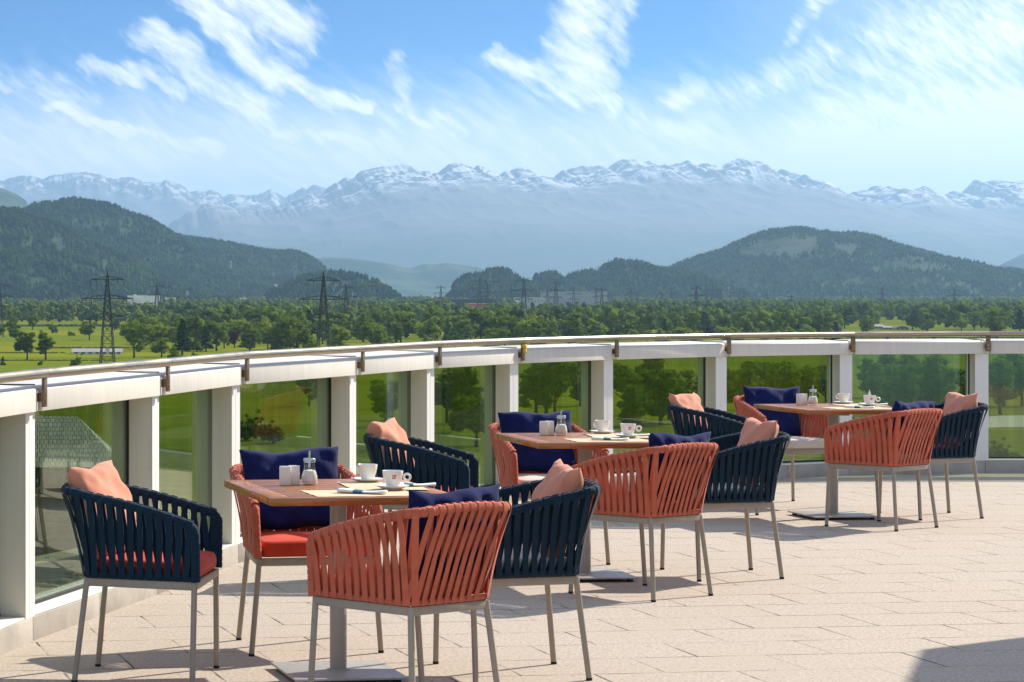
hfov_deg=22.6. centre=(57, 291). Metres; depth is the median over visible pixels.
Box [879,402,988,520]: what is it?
woven armchair
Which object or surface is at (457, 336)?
shrub
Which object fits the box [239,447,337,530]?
throw pillow
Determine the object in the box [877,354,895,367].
broadleaf tree
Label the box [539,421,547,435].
spice shaker
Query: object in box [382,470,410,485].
coffee cup
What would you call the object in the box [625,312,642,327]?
broadleaf tree
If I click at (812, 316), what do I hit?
broadleaf tree
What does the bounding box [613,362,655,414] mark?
broadleaf tree
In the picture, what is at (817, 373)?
broadleaf tree
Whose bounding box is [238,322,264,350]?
broadleaf tree
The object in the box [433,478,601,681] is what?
woven armchair
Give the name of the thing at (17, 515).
parapet pillar
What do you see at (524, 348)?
cloth tie
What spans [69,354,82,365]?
shrub
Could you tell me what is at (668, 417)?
broadleaf tree
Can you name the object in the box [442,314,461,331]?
broadleaf tree
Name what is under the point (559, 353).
coping panel
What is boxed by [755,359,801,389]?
broadleaf tree
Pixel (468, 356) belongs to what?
coping panel
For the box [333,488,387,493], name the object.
napkin roll
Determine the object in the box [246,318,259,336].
broadleaf tree
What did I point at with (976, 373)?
parapet pillar
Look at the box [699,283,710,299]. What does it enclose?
power pylon
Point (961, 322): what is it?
broadleaf tree
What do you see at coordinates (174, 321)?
broadleaf tree
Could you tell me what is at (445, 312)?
broadleaf tree
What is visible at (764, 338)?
broadleaf tree
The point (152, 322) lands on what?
broadleaf tree
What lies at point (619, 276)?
hill
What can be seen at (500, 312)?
broadleaf tree
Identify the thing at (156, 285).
power pylon
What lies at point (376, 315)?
broadleaf tree
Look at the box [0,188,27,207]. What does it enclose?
hill
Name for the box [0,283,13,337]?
power pylon
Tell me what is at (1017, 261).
hill
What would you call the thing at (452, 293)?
hill
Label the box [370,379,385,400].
broadleaf tree
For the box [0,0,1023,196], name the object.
sky
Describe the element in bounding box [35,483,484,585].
roof ledge
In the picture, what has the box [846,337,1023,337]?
hedge
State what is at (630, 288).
power pylon
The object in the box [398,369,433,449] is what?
parapet pillar
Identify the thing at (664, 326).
conifer
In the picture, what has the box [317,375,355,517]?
parapet pillar
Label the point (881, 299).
power pylon
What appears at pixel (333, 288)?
hill
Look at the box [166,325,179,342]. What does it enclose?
broadleaf tree
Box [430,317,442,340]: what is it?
broadleaf tree
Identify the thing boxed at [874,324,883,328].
house
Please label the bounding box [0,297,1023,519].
ground
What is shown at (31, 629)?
kerb
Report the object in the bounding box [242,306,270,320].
broadleaf tree
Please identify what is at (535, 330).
broadleaf tree
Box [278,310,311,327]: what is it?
broadleaf tree
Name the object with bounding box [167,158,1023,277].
mountain range
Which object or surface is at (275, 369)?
coping panel
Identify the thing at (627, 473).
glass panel
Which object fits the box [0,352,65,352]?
hedge
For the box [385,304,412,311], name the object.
broadleaf tree
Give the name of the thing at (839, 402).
saucer
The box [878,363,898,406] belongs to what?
broadleaf tree
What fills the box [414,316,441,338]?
broadleaf tree
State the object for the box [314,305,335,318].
willow tree
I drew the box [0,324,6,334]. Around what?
broadleaf tree
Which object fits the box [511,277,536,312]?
power pylon
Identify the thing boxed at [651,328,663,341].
broadleaf tree
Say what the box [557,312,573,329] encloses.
willow tree
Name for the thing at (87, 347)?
hedge
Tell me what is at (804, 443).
woven armchair
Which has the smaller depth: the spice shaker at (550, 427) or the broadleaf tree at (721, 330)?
the spice shaker at (550, 427)
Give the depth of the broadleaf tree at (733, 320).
1611.00 m
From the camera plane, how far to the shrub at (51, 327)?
1636.08 m
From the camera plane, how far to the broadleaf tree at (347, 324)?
1359.57 m
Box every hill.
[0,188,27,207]
[0,214,163,300]
[32,203,255,297]
[186,240,307,284]
[266,276,381,299]
[317,257,531,296]
[445,286,514,298]
[577,264,729,301]
[695,233,1023,298]
[1001,254,1023,268]
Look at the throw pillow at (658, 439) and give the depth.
12.40 m
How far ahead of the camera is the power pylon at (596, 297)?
3900.08 m
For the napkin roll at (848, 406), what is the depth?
16.61 m
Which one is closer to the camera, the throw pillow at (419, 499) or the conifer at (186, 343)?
the throw pillow at (419, 499)
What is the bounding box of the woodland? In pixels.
[0,295,1023,339]
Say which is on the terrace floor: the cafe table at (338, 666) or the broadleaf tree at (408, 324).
the cafe table at (338, 666)
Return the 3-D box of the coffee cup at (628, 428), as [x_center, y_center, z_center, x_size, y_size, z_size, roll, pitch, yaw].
[3.059,0.741,13.251,0.104,0.068,0.082,0,0,-25]
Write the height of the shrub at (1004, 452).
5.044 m
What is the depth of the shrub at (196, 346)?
1148.20 m
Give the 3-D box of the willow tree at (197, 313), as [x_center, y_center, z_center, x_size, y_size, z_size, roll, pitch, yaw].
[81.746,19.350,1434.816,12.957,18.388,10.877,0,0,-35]
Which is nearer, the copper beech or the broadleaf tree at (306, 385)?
the broadleaf tree at (306, 385)
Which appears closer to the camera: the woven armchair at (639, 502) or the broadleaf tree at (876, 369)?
the woven armchair at (639, 502)
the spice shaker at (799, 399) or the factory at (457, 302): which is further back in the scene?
the factory at (457, 302)
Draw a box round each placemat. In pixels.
[301,490,408,496]
[338,482,429,489]
[563,438,648,441]
[582,433,648,437]
[823,407,891,408]
[833,404,884,405]
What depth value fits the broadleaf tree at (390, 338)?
1165.41 m
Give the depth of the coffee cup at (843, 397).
17.22 m
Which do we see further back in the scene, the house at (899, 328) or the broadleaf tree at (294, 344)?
the house at (899, 328)
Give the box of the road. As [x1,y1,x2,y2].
[988,415,1023,427]
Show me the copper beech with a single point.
(233, 335)
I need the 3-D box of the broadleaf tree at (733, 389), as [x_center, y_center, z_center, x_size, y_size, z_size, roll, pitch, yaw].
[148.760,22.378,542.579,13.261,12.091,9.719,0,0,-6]
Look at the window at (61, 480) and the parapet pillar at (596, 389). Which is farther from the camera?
the window at (61, 480)
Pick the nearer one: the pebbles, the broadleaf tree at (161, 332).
the pebbles
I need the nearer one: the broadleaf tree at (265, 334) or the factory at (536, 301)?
the broadleaf tree at (265, 334)
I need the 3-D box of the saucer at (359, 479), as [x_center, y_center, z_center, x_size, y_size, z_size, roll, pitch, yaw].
[1.272,0.776,10.180,0.134,0.018,0.134,0,0,0]
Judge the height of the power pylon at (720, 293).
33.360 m
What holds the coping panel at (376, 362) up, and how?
on the glass panel
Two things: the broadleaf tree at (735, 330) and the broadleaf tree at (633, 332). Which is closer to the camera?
the broadleaf tree at (735, 330)
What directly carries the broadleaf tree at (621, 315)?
on the ground
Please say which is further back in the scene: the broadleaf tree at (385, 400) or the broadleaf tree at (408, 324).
the broadleaf tree at (408, 324)
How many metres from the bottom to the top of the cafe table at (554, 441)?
0.750 m
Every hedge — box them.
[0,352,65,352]
[0,359,112,360]
[1,323,124,326]
[30,346,132,348]
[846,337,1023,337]
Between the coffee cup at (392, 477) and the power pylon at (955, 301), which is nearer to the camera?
the coffee cup at (392, 477)
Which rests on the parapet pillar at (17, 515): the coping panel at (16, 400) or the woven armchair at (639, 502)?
the coping panel at (16, 400)
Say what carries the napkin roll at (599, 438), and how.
on the placemat at (593, 440)
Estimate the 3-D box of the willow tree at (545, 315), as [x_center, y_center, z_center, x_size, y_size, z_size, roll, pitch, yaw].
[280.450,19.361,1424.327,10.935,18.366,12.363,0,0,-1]
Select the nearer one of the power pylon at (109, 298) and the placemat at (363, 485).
the placemat at (363, 485)
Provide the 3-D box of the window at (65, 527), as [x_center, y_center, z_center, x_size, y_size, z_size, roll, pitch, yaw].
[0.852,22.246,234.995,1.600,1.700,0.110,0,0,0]
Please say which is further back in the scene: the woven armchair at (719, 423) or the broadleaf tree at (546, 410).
the broadleaf tree at (546, 410)
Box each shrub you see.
[47,320,57,333]
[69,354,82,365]
[188,337,204,351]
[240,409,262,439]
[254,416,284,443]
[301,343,315,347]
[379,412,395,422]
[446,328,466,346]
[544,328,557,336]
[801,396,825,436]
[825,402,870,442]
[988,436,1006,456]
[991,440,1021,456]
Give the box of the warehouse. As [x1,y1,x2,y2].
[468,303,487,308]
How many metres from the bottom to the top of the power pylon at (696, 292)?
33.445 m
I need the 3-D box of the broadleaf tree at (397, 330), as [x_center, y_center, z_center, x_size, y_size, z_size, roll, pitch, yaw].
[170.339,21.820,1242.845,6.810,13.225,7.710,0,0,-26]
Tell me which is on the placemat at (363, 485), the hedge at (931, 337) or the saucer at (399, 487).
the saucer at (399, 487)
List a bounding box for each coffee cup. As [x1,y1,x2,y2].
[356,463,377,478]
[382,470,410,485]
[593,420,609,430]
[620,423,641,434]
[835,393,849,401]
[863,395,880,403]
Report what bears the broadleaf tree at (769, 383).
on the ground
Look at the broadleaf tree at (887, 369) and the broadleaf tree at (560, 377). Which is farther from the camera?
the broadleaf tree at (887, 369)
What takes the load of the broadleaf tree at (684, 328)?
on the ground
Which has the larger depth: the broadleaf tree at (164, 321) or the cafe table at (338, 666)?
the broadleaf tree at (164, 321)
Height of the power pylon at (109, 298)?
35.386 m
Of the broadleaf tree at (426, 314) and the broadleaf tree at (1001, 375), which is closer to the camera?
the broadleaf tree at (1001, 375)
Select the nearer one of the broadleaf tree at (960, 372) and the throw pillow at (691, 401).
the throw pillow at (691, 401)
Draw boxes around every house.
[35,416,110,555]
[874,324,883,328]
[880,326,891,329]
[891,326,908,329]
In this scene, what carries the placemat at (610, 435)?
on the cafe table at (554, 441)
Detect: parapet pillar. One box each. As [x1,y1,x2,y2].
[0,412,34,618]
[111,396,158,506]
[197,385,239,544]
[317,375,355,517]
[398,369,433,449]
[485,364,517,484]
[581,360,612,476]
[698,357,726,410]
[827,355,851,446]
[965,354,987,459]
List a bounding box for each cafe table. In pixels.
[224,479,447,681]
[495,432,648,581]
[754,403,891,519]
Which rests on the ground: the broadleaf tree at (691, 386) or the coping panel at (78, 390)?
the broadleaf tree at (691, 386)
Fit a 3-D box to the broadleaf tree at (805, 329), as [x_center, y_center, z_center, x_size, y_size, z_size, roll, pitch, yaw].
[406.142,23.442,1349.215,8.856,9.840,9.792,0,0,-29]
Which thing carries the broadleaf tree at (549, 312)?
on the ground
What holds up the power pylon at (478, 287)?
on the ground
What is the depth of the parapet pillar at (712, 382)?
20.08 m
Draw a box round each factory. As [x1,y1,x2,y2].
[127,295,159,304]
[447,299,497,306]
[513,297,546,308]
[540,292,606,307]
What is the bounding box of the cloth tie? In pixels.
[522,344,526,352]
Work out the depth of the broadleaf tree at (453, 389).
494.25 m
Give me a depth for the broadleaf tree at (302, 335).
1073.29 m
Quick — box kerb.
[0,460,1023,655]
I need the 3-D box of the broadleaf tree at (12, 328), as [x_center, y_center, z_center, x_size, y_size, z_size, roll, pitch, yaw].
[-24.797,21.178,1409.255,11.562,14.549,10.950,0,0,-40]
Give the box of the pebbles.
[35,505,362,597]
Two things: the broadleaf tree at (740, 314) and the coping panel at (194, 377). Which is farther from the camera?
the broadleaf tree at (740, 314)
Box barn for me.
[71,348,122,353]
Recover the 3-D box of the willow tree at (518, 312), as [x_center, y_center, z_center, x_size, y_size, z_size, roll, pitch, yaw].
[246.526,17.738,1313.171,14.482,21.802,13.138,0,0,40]
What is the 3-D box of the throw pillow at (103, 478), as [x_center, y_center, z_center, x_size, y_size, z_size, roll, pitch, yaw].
[0.188,0.876,9.924,0.166,0.388,0.420,-21,-7,26]
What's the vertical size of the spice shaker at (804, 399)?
0.078 m
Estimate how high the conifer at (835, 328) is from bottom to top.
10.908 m
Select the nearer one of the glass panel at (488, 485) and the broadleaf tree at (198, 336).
the glass panel at (488, 485)
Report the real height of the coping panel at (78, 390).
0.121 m
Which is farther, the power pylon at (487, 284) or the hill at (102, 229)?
the hill at (102, 229)
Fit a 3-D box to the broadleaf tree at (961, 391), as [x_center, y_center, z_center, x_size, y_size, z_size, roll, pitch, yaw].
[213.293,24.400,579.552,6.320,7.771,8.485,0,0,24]
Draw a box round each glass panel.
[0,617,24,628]
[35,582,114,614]
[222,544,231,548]
[479,484,500,488]
[614,470,635,475]
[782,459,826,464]
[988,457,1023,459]
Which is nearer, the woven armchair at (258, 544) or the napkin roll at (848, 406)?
the woven armchair at (258, 544)
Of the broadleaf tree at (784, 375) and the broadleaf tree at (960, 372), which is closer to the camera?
the broadleaf tree at (784, 375)
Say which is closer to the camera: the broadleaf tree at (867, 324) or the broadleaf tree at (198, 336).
the broadleaf tree at (198, 336)
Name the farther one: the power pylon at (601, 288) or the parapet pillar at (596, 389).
the power pylon at (601, 288)
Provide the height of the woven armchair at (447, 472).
0.782 m
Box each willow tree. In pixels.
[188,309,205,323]
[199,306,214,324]
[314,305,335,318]
[508,304,525,337]
[536,309,552,331]
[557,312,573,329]
[580,315,591,335]
[644,304,659,328]
[699,310,718,332]
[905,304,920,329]
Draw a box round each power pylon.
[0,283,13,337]
[82,270,132,362]
[149,284,164,308]
[298,271,348,346]
[334,285,357,311]
[433,286,445,301]
[470,277,490,306]
[480,282,495,305]
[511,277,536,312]
[544,285,550,302]
[547,282,564,304]
[568,287,578,304]
[592,288,599,303]
[595,287,607,304]
[624,287,637,298]
[688,285,704,306]
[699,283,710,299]
[717,289,724,300]
[876,288,887,301]
[947,288,960,303]
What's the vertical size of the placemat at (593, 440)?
0.002 m
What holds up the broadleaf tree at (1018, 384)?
on the ground
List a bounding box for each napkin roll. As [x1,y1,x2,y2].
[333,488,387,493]
[382,482,435,485]
[588,436,628,439]
[841,405,874,407]
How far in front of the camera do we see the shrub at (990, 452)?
401.16 m
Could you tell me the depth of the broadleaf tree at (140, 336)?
1152.08 m
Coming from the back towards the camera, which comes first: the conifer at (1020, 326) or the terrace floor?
the conifer at (1020, 326)
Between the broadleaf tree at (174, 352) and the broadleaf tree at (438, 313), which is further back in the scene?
the broadleaf tree at (438, 313)
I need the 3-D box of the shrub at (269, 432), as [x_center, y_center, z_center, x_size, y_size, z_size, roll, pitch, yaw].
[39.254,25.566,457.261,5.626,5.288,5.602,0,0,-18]
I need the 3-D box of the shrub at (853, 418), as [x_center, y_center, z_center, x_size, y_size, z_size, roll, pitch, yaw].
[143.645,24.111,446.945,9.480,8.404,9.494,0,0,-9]
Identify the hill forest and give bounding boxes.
[0,194,1023,301]
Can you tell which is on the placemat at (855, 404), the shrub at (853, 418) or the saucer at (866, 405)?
the saucer at (866, 405)
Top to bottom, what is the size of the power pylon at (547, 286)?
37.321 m
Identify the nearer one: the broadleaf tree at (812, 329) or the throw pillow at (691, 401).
the throw pillow at (691, 401)
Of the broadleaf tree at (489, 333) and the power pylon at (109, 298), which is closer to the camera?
the power pylon at (109, 298)
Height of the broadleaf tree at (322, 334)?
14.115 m
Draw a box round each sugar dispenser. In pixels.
[301,451,317,484]
[555,410,567,433]
[808,385,817,403]
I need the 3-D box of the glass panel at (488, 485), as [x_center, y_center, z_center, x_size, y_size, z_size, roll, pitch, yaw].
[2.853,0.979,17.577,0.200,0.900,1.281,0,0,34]
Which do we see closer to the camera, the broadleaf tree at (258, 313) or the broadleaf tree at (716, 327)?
the broadleaf tree at (716, 327)
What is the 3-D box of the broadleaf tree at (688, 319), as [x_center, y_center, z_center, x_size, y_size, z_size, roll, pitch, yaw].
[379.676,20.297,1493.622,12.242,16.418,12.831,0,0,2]
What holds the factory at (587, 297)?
on the ground
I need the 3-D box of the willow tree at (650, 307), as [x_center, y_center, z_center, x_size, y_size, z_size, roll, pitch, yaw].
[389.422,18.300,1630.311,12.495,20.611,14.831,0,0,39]
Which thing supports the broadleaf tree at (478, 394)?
on the ground
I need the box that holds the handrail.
[0,331,1023,406]
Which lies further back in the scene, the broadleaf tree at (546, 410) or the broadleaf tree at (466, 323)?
the broadleaf tree at (466, 323)
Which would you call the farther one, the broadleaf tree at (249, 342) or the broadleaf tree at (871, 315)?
the broadleaf tree at (871, 315)
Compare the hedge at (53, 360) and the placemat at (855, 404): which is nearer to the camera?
the placemat at (855, 404)
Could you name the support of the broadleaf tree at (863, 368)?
on the ground
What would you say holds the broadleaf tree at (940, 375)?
on the ground
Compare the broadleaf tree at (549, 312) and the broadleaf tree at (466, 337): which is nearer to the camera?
the broadleaf tree at (466, 337)
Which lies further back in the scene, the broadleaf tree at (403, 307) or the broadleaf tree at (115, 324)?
the broadleaf tree at (403, 307)
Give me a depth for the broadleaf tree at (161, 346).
1049.95 m
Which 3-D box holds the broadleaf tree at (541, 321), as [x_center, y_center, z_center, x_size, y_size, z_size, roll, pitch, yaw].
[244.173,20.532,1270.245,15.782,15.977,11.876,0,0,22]
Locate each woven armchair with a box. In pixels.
[61,482,222,681]
[229,463,383,656]
[306,501,511,681]
[363,432,478,570]
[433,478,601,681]
[488,422,610,564]
[568,442,718,601]
[660,431,790,581]
[667,403,758,514]
[733,395,827,500]
[824,408,942,531]
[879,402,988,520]
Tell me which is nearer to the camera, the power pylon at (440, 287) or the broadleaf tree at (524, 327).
the broadleaf tree at (524, 327)
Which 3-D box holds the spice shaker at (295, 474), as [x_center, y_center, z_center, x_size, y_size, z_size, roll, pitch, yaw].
[0.961,0.745,10.062,0.043,0.078,0.033,0,0,-20]
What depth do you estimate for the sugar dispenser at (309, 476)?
10.04 m
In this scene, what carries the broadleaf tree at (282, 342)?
on the ground
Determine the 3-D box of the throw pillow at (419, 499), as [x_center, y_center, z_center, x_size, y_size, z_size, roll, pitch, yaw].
[1.430,0.887,9.022,0.445,0.375,0.146,-3,15,-34]
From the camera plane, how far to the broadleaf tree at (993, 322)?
1357.96 m
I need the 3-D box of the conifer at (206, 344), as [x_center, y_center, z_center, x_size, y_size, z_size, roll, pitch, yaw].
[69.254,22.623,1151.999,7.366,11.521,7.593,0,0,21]
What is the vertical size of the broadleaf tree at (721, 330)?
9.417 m
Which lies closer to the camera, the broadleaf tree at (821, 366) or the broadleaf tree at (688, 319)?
the broadleaf tree at (821, 366)
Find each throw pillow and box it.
[67,460,136,559]
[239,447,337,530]
[367,417,414,481]
[406,483,500,581]
[497,410,575,473]
[530,459,583,557]
[641,432,710,498]
[668,392,707,428]
[732,417,778,487]
[743,386,800,435]
[886,401,934,452]
[939,392,977,445]
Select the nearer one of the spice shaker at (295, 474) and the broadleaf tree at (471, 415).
the spice shaker at (295, 474)
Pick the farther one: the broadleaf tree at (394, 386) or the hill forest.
the hill forest
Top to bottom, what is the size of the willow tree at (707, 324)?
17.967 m
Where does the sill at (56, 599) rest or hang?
on the kerb
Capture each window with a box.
[35,477,39,494]
[35,517,39,534]
[58,477,67,494]
[58,517,74,534]
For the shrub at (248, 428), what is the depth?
464.36 m
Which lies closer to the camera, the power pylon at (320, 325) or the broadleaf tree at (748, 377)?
the broadleaf tree at (748, 377)
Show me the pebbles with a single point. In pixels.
(50, 585)
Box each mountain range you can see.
[0,171,326,226]
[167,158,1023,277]
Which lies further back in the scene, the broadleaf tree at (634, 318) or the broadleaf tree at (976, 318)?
the broadleaf tree at (976, 318)
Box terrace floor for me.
[0,473,1023,681]
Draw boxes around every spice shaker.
[279,466,290,485]
[288,465,299,484]
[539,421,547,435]
[548,421,553,434]
[796,394,802,404]
[801,393,806,404]
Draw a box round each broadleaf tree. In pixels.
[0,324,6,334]
[3,316,20,340]
[13,331,34,359]
[26,314,40,329]
[33,330,55,359]
[78,320,98,339]
[109,317,119,330]
[118,320,155,357]
[137,331,154,346]
[139,315,156,324]
[143,322,167,346]
[145,316,169,326]
[149,319,156,330]
[149,337,169,356]
[162,327,170,341]
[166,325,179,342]
[167,346,182,357]
[170,316,182,333]
[174,316,206,342]
[192,320,213,341]
[201,320,227,350]
[221,306,243,320]
[221,336,229,348]
[223,318,250,337]
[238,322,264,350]
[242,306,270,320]
[246,307,278,322]
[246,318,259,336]
[253,315,275,331]
[258,328,271,349]
[262,326,287,349]
[270,321,295,348]
[277,315,318,347]
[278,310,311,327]
[289,328,301,347]
[295,379,316,405]
[304,318,317,334]
[316,320,324,343]
[323,319,336,345]
[328,325,350,345]
[337,321,354,341]
[352,308,370,316]
[355,312,376,341]
[356,322,386,343]
[360,322,394,342]
[367,380,397,421]
[368,309,386,323]
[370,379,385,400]
[374,381,397,417]
[383,315,395,336]
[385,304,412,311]
[388,311,418,342]
[391,322,403,342]
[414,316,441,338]
[419,311,445,327]
[421,335,433,340]
[429,306,447,334]
[430,310,444,338]
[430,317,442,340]
[434,367,479,422]
[435,366,484,431]
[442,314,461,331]
[445,318,473,337]
[446,394,484,446]
[458,317,472,339]
[460,313,482,337]
[466,308,490,338]
[470,321,478,338]
[473,386,481,403]
[483,327,510,345]
[484,307,509,331]
[486,314,520,345]
[513,318,535,344]
[518,363,551,412]
[519,362,580,411]
[520,316,549,335]
[527,321,547,344]
[528,308,553,319]
[530,361,580,413]
[558,312,586,343]
[568,361,580,405]
[584,310,593,324]
[587,318,608,341]
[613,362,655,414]
[616,384,654,424]
[618,312,630,331]
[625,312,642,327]
[629,329,638,341]
[632,358,695,424]
[643,329,652,341]
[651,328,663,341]
[661,377,697,394]
[667,373,685,419]
[674,328,689,340]
[677,326,692,333]
[681,311,697,331]
[684,330,699,340]
[714,325,728,332]
[717,328,734,340]
[727,366,742,402]
[730,326,743,339]
[731,313,737,327]
[734,311,748,326]
[736,364,764,394]
[739,360,758,369]
[743,369,777,400]
[745,360,775,374]
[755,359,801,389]
[759,331,769,339]
[771,363,802,389]
[773,306,794,327]
[774,330,788,339]
[781,360,820,379]
[784,326,794,339]
[795,367,818,399]
[796,325,810,339]
[804,325,816,339]
[810,313,824,338]
[813,367,826,401]
[815,364,826,397]
[836,305,858,328]
[855,357,880,392]
[860,315,874,331]
[865,361,886,403]
[866,309,880,322]
[874,363,922,406]
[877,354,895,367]
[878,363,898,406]
[885,354,944,376]
[890,364,926,400]
[917,354,964,404]
[920,354,954,384]
[937,366,964,388]
[954,316,969,330]
[957,384,964,395]
[966,311,983,329]
[983,307,1012,324]
[986,309,1007,338]
[988,357,997,383]
[988,357,1019,414]
[990,354,1023,405]
[1010,359,1023,405]
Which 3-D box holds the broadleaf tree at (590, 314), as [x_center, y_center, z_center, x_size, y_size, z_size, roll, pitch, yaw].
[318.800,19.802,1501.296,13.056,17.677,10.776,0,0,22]
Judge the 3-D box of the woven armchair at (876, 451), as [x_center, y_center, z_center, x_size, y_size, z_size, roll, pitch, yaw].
[5.407,1.144,16.163,0.590,0.782,0.572,0,0,-37]
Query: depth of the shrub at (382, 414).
439.43 m
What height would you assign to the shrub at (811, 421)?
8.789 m
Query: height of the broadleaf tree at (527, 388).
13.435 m
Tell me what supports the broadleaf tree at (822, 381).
on the ground
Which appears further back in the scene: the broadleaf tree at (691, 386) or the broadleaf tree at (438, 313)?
the broadleaf tree at (438, 313)
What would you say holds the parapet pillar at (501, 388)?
on the kerb
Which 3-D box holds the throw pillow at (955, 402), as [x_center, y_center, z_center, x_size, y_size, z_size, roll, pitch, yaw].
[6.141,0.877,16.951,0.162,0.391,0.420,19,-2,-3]
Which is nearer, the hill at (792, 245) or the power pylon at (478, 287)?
the power pylon at (478, 287)
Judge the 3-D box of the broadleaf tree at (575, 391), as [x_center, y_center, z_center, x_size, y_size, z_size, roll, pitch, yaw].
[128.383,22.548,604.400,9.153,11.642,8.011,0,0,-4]
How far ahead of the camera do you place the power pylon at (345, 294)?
1749.47 m
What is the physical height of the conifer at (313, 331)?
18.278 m
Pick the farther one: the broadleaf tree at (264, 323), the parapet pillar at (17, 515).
the broadleaf tree at (264, 323)
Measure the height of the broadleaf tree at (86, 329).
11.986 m
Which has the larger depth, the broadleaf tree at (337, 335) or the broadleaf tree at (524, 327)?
the broadleaf tree at (524, 327)
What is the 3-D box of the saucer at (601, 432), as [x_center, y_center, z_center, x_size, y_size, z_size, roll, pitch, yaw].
[2.997,0.776,13.645,0.134,0.018,0.134,0,0,0]
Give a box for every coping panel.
[0,371,162,410]
[0,384,38,416]
[127,363,242,394]
[211,355,358,383]
[324,350,435,374]
[409,346,519,367]
[485,343,614,362]
[583,341,727,359]
[717,339,852,355]
[835,339,989,354]
[981,339,1023,353]
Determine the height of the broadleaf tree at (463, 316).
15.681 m
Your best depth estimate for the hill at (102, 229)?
6076.66 m
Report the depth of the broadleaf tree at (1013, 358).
602.63 m
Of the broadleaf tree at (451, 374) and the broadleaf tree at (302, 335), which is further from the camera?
the broadleaf tree at (302, 335)
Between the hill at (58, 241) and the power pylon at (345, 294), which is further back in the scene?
the hill at (58, 241)
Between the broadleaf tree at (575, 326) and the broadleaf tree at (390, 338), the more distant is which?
the broadleaf tree at (575, 326)
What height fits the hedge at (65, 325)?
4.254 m
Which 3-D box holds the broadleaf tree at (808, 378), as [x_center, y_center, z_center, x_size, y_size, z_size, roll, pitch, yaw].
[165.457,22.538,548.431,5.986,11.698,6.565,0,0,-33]
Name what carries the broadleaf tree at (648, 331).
on the ground
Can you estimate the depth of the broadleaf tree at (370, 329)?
1065.59 m
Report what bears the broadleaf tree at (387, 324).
on the ground
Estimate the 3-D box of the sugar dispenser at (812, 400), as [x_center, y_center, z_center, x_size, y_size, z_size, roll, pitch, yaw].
[5.219,0.716,17.130,0.069,0.137,0.069,0,0,0]
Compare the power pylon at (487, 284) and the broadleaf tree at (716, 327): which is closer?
the broadleaf tree at (716, 327)
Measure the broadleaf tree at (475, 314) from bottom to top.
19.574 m
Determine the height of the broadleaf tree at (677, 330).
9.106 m
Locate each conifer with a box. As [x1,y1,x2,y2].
[172,318,192,354]
[200,328,213,351]
[306,310,316,334]
[661,319,667,331]
[831,322,841,339]
[1012,309,1023,330]
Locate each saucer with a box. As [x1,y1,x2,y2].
[351,477,382,481]
[375,484,408,489]
[590,430,613,433]
[615,434,639,437]
[833,401,852,403]
[859,403,878,406]
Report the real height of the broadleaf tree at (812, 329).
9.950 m
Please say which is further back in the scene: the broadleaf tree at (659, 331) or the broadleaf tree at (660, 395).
the broadleaf tree at (659, 331)
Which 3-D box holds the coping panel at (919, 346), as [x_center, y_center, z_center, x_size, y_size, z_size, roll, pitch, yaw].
[7.226,0.467,20.953,1.258,0.121,0.330,0,0,-12]
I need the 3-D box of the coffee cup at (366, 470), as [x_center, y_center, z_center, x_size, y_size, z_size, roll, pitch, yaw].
[1.264,0.743,10.185,0.104,0.068,0.082,0,0,28]
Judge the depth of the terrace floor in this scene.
11.74 m
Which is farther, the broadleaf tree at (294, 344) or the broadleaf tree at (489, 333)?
the broadleaf tree at (294, 344)
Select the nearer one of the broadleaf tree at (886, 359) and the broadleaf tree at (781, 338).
the broadleaf tree at (886, 359)
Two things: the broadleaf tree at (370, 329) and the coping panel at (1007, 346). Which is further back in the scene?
the broadleaf tree at (370, 329)
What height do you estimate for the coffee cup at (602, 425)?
0.068 m
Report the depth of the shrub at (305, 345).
1155.64 m
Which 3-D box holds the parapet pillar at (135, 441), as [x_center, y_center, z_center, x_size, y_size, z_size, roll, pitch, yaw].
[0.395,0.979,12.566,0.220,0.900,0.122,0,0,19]
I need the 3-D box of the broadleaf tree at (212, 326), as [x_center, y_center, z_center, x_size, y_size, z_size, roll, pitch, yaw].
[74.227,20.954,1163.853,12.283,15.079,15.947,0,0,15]
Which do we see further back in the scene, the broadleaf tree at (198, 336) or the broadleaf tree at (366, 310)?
the broadleaf tree at (366, 310)
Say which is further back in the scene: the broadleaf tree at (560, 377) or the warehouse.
the warehouse
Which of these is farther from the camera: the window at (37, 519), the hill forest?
the hill forest
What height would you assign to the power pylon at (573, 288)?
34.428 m
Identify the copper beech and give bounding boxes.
[228,331,240,347]

